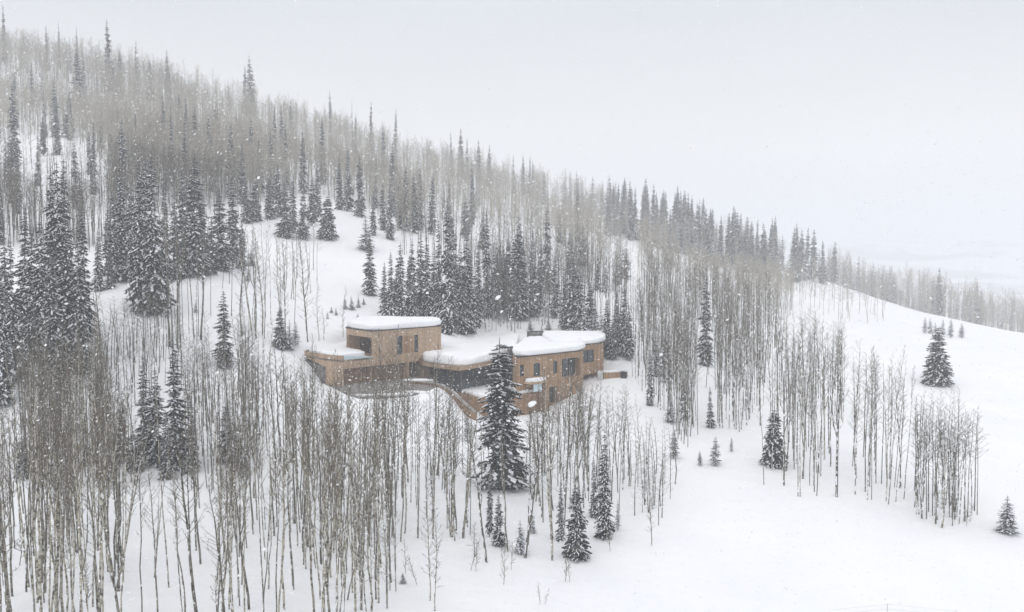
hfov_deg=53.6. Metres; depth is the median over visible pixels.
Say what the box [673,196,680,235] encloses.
fir tree
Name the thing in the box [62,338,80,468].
aspen tree
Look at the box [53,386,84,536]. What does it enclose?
aspen tree
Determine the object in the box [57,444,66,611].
aspen tree
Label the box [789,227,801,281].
fir tree
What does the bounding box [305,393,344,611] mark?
aspen tree
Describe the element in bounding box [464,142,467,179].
fir tree
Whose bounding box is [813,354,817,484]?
aspen tree
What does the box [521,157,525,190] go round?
fir tree
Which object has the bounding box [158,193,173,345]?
aspen tree
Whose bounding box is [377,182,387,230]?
fir tree
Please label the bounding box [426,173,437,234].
fir tree
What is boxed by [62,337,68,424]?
aspen tree
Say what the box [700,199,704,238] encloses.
fir tree
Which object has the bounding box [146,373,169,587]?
aspen tree
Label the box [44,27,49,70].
fir tree
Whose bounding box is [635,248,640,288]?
aspen tree
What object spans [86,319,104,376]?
aspen tree
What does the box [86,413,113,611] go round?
aspen tree
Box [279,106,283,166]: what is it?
fir tree
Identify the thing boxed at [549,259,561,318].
fir tree
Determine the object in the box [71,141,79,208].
fir tree
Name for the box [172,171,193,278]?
fir tree
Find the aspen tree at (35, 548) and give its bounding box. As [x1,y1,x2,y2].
[20,419,45,602]
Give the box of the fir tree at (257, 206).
[249,182,261,221]
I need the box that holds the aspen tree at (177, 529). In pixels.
[167,440,182,611]
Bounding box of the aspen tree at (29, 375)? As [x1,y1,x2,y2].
[19,354,39,516]
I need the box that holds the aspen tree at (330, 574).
[323,416,348,577]
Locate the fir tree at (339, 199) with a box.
[334,159,343,209]
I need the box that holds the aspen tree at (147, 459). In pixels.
[142,450,168,611]
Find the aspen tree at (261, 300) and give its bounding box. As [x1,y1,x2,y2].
[251,223,267,326]
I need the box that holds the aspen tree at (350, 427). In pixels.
[338,387,358,527]
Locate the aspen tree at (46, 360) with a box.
[38,352,56,441]
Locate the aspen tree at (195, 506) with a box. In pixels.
[178,408,206,563]
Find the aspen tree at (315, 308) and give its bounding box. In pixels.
[311,277,320,333]
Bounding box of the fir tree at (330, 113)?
[328,93,332,135]
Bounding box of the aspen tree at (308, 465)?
[302,380,318,564]
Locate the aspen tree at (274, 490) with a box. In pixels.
[254,457,281,588]
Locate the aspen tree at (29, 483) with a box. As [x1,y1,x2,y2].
[20,397,46,611]
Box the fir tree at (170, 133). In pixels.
[167,106,175,186]
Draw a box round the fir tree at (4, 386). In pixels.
[0,282,15,407]
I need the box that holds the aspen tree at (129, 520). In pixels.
[116,421,154,591]
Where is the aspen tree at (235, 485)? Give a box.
[231,422,240,597]
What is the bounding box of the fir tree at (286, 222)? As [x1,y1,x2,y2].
[273,183,295,238]
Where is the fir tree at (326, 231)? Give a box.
[316,197,338,240]
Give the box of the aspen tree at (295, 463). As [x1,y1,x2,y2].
[290,384,299,545]
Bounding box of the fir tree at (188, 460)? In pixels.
[179,398,200,474]
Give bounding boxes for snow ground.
[0,61,1023,611]
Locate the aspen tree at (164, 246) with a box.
[148,187,172,347]
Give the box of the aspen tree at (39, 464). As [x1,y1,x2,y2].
[30,424,54,565]
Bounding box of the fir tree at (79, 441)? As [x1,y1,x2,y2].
[75,399,90,466]
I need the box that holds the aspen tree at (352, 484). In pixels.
[340,387,366,569]
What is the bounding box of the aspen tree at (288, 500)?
[265,445,299,589]
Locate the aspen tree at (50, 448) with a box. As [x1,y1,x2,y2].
[44,397,54,523]
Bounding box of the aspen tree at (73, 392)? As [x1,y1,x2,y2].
[66,350,76,454]
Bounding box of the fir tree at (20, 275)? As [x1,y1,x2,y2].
[5,208,33,349]
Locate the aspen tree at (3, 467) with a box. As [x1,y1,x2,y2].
[0,379,7,537]
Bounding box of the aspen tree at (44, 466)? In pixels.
[37,379,56,592]
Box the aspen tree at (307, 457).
[304,384,315,536]
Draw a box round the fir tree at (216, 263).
[207,217,221,274]
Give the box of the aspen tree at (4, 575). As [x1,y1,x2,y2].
[0,452,24,611]
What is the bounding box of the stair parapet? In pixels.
[404,381,476,420]
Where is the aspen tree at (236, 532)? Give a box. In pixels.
[226,438,239,605]
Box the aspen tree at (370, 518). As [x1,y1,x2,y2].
[365,427,376,583]
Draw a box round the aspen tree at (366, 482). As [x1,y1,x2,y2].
[359,419,373,544]
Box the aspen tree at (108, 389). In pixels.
[95,344,115,505]
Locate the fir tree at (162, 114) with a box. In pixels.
[160,96,165,160]
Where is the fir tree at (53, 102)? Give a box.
[49,80,61,136]
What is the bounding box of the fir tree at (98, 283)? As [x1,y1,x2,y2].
[91,229,104,290]
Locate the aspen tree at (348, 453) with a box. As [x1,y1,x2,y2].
[339,397,357,576]
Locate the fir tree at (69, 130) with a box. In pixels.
[66,87,72,140]
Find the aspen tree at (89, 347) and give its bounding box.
[83,309,94,419]
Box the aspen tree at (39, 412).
[31,365,49,515]
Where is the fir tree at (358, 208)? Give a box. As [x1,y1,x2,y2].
[352,154,366,217]
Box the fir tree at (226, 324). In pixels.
[209,292,236,368]
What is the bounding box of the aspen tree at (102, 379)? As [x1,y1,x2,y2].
[94,334,116,467]
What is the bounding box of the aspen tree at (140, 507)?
[123,393,149,611]
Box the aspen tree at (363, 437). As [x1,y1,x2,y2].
[359,389,370,558]
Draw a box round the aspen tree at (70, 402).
[61,365,79,512]
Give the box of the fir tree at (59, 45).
[57,25,60,65]
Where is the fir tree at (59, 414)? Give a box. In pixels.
[51,378,66,448]
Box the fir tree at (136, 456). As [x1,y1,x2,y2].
[124,432,144,473]
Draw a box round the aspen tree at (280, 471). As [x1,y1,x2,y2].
[268,449,283,611]
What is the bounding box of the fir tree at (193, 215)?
[179,157,214,276]
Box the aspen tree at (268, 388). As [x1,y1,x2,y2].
[262,350,275,457]
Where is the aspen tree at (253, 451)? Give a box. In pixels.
[241,397,259,497]
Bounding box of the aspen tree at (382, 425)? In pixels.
[379,379,386,510]
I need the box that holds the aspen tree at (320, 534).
[309,411,331,564]
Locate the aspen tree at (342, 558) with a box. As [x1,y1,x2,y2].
[319,388,349,587]
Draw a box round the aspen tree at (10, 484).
[0,401,16,548]
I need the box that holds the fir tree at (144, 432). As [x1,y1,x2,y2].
[133,354,151,451]
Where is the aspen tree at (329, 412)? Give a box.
[312,390,342,559]
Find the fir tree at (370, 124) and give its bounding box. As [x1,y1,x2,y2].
[368,103,373,151]
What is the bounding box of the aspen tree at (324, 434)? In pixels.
[318,399,333,476]
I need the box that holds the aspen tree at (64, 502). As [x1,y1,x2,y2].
[53,433,75,611]
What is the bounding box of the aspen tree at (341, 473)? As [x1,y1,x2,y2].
[330,420,351,556]
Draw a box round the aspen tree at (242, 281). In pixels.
[235,226,249,334]
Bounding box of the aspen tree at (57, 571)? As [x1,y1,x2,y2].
[34,405,83,611]
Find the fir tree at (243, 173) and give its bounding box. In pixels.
[236,144,245,203]
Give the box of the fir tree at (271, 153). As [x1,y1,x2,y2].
[268,133,275,194]
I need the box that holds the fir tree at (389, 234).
[384,191,395,240]
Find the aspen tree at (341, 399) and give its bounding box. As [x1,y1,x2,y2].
[336,372,347,474]
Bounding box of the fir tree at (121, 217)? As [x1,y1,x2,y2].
[112,161,128,281]
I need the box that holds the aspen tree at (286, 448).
[275,408,294,611]
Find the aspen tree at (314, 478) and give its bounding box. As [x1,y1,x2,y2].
[302,420,323,598]
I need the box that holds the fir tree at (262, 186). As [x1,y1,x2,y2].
[255,141,265,193]
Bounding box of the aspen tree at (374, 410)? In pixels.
[369,360,381,505]
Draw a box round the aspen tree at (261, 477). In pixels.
[251,407,268,558]
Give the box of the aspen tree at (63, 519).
[45,390,83,563]
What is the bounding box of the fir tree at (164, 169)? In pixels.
[160,147,167,189]
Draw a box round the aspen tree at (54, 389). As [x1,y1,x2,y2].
[49,340,59,472]
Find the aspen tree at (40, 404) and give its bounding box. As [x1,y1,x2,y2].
[27,370,58,582]
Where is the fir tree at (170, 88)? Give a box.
[166,68,172,105]
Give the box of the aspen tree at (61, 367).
[50,339,66,477]
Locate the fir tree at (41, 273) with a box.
[28,220,57,356]
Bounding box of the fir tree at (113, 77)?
[111,60,116,95]
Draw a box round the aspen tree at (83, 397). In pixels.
[77,339,90,476]
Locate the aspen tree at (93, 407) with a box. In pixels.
[85,355,99,506]
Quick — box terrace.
[326,375,433,398]
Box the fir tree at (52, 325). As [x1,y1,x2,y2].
[36,252,71,394]
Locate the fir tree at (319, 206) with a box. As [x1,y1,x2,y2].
[314,166,322,216]
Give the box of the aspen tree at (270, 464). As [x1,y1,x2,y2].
[259,401,275,535]
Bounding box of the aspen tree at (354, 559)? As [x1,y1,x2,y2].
[342,467,362,611]
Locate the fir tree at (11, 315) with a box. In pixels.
[0,241,29,383]
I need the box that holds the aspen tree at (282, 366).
[276,351,297,462]
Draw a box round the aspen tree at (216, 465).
[196,400,226,570]
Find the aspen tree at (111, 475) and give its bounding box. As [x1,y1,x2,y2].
[103,397,130,562]
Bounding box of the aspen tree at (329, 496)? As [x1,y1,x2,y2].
[325,438,335,585]
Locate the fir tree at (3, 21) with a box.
[1,7,7,63]
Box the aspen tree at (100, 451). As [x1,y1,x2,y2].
[84,352,113,550]
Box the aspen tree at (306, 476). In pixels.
[299,401,314,568]
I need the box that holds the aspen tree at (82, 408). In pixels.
[74,344,84,484]
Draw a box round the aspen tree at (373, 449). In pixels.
[363,394,382,513]
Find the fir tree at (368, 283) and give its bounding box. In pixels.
[361,234,378,295]
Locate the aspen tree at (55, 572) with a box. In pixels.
[49,380,70,611]
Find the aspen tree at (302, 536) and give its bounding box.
[294,366,321,551]
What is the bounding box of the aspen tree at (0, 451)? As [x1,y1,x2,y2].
[0,399,6,554]
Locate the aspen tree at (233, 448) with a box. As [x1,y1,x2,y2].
[227,388,242,543]
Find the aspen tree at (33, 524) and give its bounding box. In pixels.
[24,445,39,602]
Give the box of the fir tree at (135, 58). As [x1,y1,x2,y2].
[134,43,138,77]
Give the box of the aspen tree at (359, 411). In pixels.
[352,364,377,519]
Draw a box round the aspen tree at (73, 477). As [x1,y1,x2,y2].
[56,452,93,611]
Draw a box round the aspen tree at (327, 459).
[319,417,342,585]
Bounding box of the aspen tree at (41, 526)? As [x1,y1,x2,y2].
[21,383,51,592]
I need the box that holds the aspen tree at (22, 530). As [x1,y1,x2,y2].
[3,399,29,586]
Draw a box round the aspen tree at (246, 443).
[236,384,254,524]
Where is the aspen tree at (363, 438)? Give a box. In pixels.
[359,382,370,505]
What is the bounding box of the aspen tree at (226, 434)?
[218,414,235,547]
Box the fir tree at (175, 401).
[160,342,194,470]
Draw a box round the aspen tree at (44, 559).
[33,470,53,602]
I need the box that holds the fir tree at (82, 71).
[80,53,84,89]
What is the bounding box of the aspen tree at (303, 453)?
[291,393,312,546]
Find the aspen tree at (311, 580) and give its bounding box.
[296,441,323,611]
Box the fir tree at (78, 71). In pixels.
[70,46,84,110]
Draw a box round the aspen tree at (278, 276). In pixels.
[269,233,282,325]
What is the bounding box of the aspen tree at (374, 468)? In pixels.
[347,439,382,599]
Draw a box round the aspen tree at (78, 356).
[69,313,86,442]
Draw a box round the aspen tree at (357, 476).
[353,464,368,611]
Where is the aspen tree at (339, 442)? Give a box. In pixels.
[331,401,346,512]
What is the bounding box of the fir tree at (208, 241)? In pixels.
[198,199,214,275]
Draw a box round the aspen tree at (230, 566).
[210,448,241,611]
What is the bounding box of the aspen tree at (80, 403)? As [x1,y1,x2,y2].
[75,351,94,487]
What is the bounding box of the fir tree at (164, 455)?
[157,412,176,479]
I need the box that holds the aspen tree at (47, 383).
[45,347,51,458]
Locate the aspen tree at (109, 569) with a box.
[83,378,113,581]
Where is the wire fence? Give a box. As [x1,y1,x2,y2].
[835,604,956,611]
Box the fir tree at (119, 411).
[117,394,129,462]
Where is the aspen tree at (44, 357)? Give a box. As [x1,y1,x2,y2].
[34,317,52,406]
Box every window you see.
[397,336,401,353]
[414,335,417,351]
[520,365,522,375]
[534,363,539,375]
[553,361,556,372]
[562,358,574,376]
[583,349,592,362]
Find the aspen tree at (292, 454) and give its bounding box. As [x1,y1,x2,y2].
[274,379,298,523]
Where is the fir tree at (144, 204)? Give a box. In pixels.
[128,159,151,282]
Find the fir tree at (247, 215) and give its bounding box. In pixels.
[239,180,254,223]
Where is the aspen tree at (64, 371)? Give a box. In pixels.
[59,343,71,449]
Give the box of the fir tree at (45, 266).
[39,161,62,292]
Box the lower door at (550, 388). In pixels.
[549,387,552,401]
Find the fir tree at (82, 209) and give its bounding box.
[75,173,87,239]
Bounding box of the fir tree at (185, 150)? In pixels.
[178,124,187,196]
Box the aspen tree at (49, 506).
[38,385,65,611]
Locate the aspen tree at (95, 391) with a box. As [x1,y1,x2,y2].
[90,342,97,479]
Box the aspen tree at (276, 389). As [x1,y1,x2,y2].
[267,343,284,460]
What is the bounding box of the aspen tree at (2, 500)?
[0,471,8,611]
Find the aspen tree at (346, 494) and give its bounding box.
[343,482,353,611]
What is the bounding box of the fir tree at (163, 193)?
[155,177,176,282]
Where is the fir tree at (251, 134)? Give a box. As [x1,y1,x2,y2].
[246,117,254,175]
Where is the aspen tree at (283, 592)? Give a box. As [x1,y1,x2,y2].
[261,415,297,609]
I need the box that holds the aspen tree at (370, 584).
[356,483,379,611]
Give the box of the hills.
[723,238,1023,294]
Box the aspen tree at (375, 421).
[369,363,378,516]
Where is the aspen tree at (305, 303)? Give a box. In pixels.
[295,232,312,341]
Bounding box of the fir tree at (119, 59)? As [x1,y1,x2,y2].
[116,48,121,96]
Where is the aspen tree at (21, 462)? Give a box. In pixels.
[12,389,26,532]
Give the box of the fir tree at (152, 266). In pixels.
[139,156,176,316]
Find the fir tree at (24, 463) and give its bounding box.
[14,439,30,480]
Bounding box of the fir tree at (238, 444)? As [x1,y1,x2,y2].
[235,416,243,469]
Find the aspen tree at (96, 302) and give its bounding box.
[90,279,100,334]
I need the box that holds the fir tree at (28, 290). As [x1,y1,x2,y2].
[15,227,40,361]
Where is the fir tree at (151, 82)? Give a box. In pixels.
[145,62,152,98]
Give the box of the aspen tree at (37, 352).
[32,333,56,477]
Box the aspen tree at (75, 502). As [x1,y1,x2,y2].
[64,422,83,568]
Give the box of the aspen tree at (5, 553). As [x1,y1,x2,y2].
[0,443,11,611]
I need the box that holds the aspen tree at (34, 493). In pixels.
[25,410,36,549]
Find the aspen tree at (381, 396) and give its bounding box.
[365,375,390,546]
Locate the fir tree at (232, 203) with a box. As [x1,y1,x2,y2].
[225,182,240,265]
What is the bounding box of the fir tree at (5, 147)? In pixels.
[3,137,7,185]
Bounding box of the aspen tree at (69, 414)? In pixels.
[64,352,82,524]
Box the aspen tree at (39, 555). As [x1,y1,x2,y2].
[21,381,52,611]
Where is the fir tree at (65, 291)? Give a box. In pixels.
[54,200,88,367]
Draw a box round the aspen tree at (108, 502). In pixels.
[99,437,115,565]
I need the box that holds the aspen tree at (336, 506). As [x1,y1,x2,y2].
[332,452,341,568]
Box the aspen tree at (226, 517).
[216,446,235,608]
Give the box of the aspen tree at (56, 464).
[41,400,64,557]
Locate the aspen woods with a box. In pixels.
[0,24,1023,608]
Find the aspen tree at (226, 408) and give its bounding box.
[222,345,230,503]
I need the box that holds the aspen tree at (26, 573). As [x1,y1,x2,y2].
[20,395,44,591]
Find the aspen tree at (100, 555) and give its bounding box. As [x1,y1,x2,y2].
[83,389,119,602]
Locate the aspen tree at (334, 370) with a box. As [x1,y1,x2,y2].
[327,351,337,469]
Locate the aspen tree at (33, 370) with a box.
[28,336,38,463]
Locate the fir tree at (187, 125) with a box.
[185,106,189,157]
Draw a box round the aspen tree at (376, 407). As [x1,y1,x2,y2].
[370,381,381,458]
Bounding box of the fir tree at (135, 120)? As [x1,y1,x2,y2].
[132,113,138,158]
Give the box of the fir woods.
[39,38,1022,583]
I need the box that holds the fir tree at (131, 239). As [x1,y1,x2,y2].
[119,185,137,282]
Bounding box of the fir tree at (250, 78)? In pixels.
[246,59,259,114]
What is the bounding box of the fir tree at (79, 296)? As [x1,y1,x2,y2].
[66,238,93,375]
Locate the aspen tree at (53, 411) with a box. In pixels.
[41,351,59,536]
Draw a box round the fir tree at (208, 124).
[205,115,211,170]
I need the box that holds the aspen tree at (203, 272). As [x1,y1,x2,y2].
[191,215,213,339]
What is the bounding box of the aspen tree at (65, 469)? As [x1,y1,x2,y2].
[52,398,70,543]
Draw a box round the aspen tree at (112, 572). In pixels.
[81,401,122,611]
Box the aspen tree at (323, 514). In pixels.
[317,440,334,611]
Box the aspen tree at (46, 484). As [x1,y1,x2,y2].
[37,427,52,551]
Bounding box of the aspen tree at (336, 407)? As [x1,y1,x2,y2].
[329,367,342,515]
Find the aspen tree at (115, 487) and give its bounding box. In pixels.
[106,424,130,591]
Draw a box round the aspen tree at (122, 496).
[119,431,127,581]
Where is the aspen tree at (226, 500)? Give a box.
[210,442,233,601]
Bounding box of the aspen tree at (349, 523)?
[339,436,359,611]
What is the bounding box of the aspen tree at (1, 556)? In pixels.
[0,426,8,585]
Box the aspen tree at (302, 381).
[296,347,310,424]
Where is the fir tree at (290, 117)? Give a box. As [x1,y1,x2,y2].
[289,99,293,133]
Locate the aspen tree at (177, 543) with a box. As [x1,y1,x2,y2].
[164,473,185,611]
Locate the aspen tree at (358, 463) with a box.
[346,427,368,581]
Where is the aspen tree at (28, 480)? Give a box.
[19,415,34,555]
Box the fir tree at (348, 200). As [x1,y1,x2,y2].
[342,150,355,210]
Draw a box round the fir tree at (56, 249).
[45,161,71,351]
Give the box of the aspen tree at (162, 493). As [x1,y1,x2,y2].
[154,429,174,577]
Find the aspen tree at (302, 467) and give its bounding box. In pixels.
[282,387,315,568]
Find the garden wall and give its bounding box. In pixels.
[603,370,627,378]
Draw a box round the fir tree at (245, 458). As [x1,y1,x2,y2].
[240,437,247,479]
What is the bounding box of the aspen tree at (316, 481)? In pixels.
[312,414,323,546]
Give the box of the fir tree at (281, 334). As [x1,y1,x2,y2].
[272,307,287,350]
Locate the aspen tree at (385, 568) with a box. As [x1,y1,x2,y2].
[374,460,394,607]
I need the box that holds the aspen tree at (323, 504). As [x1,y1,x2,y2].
[312,461,333,611]
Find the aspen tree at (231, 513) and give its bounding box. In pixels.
[218,454,248,611]
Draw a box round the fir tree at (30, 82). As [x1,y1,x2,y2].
[29,65,34,101]
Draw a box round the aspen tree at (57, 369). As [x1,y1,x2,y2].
[53,343,63,432]
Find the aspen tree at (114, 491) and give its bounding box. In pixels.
[96,397,126,576]
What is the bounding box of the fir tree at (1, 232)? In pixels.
[0,189,6,245]
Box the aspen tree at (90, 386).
[71,336,97,462]
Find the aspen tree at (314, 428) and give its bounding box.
[305,378,320,474]
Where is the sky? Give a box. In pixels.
[0,0,1023,245]
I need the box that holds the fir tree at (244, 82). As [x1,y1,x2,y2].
[241,68,248,113]
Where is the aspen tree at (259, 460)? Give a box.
[249,397,267,611]
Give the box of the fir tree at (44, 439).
[34,399,52,470]
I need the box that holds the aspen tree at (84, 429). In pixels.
[72,357,93,522]
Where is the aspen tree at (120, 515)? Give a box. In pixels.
[102,377,133,586]
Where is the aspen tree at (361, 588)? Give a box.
[348,466,379,609]
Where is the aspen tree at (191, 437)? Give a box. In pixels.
[183,371,201,550]
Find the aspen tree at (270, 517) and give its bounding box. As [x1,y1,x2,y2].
[264,441,277,594]
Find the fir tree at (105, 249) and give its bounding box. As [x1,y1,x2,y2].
[101,210,115,277]
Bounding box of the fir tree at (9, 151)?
[6,131,15,201]
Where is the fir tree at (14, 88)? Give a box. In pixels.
[9,73,19,129]
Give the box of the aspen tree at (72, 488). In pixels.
[68,417,72,545]
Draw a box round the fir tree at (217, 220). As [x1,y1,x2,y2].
[209,193,236,271]
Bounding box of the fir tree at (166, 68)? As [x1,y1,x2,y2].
[165,50,168,86]
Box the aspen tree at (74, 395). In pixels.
[63,351,85,507]
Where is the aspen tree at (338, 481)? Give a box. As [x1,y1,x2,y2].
[332,391,341,587]
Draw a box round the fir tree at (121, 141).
[117,119,129,203]
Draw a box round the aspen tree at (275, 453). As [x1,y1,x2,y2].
[270,389,281,525]
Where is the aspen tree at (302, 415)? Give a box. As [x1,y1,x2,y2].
[299,370,305,509]
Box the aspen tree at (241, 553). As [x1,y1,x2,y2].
[219,445,251,609]
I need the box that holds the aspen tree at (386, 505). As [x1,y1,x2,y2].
[371,422,398,580]
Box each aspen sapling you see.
[15,512,27,565]
[64,538,82,579]
[79,562,94,602]
[211,552,234,611]
[372,538,380,580]
[402,540,408,572]
[469,537,480,568]
[501,543,509,584]
[562,543,578,580]
[605,518,618,544]
[964,502,974,525]
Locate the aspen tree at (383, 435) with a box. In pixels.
[371,380,395,528]
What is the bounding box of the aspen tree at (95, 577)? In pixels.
[77,478,109,611]
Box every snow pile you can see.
[377,393,411,395]
[402,378,433,381]
[402,390,429,393]
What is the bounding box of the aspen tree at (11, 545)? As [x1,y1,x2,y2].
[0,432,19,595]
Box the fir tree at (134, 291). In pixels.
[124,164,151,314]
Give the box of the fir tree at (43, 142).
[38,116,46,155]
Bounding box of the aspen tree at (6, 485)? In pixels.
[1,423,12,575]
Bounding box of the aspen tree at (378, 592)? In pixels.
[370,406,389,602]
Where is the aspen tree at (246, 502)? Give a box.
[232,422,255,584]
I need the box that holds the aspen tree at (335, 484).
[326,389,339,552]
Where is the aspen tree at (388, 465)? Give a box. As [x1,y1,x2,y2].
[373,402,394,537]
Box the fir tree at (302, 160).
[298,133,308,193]
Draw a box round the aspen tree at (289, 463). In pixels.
[282,401,290,528]
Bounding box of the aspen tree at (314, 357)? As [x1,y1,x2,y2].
[305,347,320,425]
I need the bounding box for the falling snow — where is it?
[0,0,1023,611]
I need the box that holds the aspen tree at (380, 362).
[365,329,390,506]
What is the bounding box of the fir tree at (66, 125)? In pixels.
[60,98,75,136]
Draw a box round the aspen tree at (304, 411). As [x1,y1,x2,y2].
[299,379,315,465]
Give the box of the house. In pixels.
[304,316,605,415]
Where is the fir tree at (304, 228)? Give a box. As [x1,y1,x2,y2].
[295,190,311,239]
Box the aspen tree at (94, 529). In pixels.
[88,438,105,606]
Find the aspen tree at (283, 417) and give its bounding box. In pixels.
[276,362,288,512]
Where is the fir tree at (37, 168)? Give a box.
[35,132,41,185]
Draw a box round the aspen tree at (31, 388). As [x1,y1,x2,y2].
[13,350,37,469]
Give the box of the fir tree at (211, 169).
[209,137,216,191]
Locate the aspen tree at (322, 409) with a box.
[316,388,330,556]
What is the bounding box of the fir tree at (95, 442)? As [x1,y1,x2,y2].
[94,425,102,458]
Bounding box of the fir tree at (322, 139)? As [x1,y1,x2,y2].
[319,120,327,184]
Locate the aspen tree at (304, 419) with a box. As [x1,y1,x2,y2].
[296,358,315,499]
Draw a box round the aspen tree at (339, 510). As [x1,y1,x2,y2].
[325,438,350,611]
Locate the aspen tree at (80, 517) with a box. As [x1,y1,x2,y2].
[69,437,85,589]
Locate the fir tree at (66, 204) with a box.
[58,159,76,309]
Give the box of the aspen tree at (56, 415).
[45,370,67,543]
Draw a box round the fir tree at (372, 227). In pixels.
[369,191,376,235]
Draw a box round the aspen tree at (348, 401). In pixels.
[339,378,353,592]
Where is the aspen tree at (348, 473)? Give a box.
[345,407,359,573]
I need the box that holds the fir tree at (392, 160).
[387,145,395,204]
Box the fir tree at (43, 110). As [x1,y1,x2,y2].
[42,90,47,137]
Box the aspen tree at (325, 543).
[311,462,337,611]
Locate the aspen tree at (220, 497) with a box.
[212,419,227,583]
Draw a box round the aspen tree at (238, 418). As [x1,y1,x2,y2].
[231,363,247,528]
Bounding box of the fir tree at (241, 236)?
[236,219,247,270]
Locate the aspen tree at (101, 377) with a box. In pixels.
[95,327,105,451]
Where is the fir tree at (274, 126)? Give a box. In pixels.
[271,106,278,162]
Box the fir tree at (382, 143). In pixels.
[380,125,386,171]
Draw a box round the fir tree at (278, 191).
[272,163,282,216]
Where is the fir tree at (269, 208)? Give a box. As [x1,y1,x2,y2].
[263,174,277,219]
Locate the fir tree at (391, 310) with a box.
[382,253,398,315]
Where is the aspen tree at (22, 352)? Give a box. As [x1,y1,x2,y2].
[16,327,27,448]
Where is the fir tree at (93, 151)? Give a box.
[88,126,97,194]
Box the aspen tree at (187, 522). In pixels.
[158,405,207,611]
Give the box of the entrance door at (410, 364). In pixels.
[409,362,414,375]
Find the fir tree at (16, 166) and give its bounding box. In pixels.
[13,147,22,213]
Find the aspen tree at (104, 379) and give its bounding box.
[93,334,108,456]
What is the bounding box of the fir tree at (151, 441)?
[141,367,164,467]
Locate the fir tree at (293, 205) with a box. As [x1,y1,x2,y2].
[288,174,298,231]
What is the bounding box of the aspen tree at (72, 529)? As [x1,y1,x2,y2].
[60,425,84,611]
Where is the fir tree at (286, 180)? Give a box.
[283,125,289,190]
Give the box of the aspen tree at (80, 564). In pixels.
[59,401,86,611]
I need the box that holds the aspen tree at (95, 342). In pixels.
[90,314,99,415]
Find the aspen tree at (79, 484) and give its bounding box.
[73,406,87,611]
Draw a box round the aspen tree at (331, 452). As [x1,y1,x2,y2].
[324,367,345,549]
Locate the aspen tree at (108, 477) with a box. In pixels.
[100,401,119,571]
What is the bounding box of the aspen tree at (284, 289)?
[277,225,289,337]
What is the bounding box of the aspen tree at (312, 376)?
[305,333,316,448]
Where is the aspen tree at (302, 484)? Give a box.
[294,416,322,553]
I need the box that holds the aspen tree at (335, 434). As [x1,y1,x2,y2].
[326,381,343,539]
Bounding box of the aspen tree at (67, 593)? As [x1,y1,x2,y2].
[48,471,68,611]
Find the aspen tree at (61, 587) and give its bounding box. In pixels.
[38,426,71,611]
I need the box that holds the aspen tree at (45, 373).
[41,337,54,445]
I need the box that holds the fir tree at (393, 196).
[389,167,394,213]
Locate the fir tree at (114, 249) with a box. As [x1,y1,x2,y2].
[104,190,122,282]
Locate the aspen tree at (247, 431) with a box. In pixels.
[240,376,256,512]
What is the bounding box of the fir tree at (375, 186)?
[373,151,378,208]
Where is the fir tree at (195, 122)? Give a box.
[188,109,200,168]
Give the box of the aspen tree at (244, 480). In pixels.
[236,408,252,611]
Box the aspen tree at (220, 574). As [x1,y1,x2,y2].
[194,473,237,611]
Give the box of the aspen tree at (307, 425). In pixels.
[300,383,312,515]
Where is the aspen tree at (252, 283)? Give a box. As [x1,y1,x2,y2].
[245,231,257,338]
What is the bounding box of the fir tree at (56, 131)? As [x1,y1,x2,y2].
[51,98,61,155]
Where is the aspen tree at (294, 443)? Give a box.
[285,375,302,503]
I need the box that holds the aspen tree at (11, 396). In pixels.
[4,343,23,513]
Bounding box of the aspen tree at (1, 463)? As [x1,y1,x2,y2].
[0,419,7,512]
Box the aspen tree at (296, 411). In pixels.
[283,364,303,466]
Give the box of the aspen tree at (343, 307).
[340,285,346,334]
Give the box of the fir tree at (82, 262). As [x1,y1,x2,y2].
[73,207,97,338]
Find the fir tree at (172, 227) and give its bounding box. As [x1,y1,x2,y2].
[169,188,184,280]
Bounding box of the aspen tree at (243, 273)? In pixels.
[229,216,251,330]
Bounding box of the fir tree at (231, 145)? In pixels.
[224,126,237,197]
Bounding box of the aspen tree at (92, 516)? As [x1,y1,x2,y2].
[83,430,101,611]
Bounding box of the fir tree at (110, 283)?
[104,251,116,289]
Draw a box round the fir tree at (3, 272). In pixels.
[0,231,17,334]
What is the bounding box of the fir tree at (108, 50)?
[103,22,112,90]
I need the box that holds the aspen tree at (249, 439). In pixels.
[242,350,254,533]
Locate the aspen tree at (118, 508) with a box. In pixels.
[100,379,127,571]
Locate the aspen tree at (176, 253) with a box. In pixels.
[168,181,189,348]
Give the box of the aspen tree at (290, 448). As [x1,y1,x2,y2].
[284,379,294,523]
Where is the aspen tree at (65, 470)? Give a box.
[57,370,79,548]
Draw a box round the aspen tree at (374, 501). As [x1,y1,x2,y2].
[355,404,388,567]
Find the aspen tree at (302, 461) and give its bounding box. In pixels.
[296,373,307,518]
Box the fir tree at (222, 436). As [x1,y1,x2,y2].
[214,402,236,463]
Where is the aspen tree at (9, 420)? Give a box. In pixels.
[3,397,32,599]
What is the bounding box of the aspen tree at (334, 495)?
[326,417,340,572]
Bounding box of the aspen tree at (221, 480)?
[211,468,228,611]
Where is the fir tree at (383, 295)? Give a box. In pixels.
[377,262,388,315]
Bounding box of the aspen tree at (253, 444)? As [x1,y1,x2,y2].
[245,347,259,519]
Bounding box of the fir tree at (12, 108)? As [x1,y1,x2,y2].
[6,82,21,164]
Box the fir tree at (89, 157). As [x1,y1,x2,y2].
[86,131,91,174]
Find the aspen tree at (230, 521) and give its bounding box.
[215,465,240,611]
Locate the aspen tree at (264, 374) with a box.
[260,358,277,539]
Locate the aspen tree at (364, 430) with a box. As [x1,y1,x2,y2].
[355,408,370,561]
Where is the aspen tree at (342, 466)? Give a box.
[331,415,347,505]
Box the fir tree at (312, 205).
[305,177,317,225]
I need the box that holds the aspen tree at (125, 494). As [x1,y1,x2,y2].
[114,387,139,611]

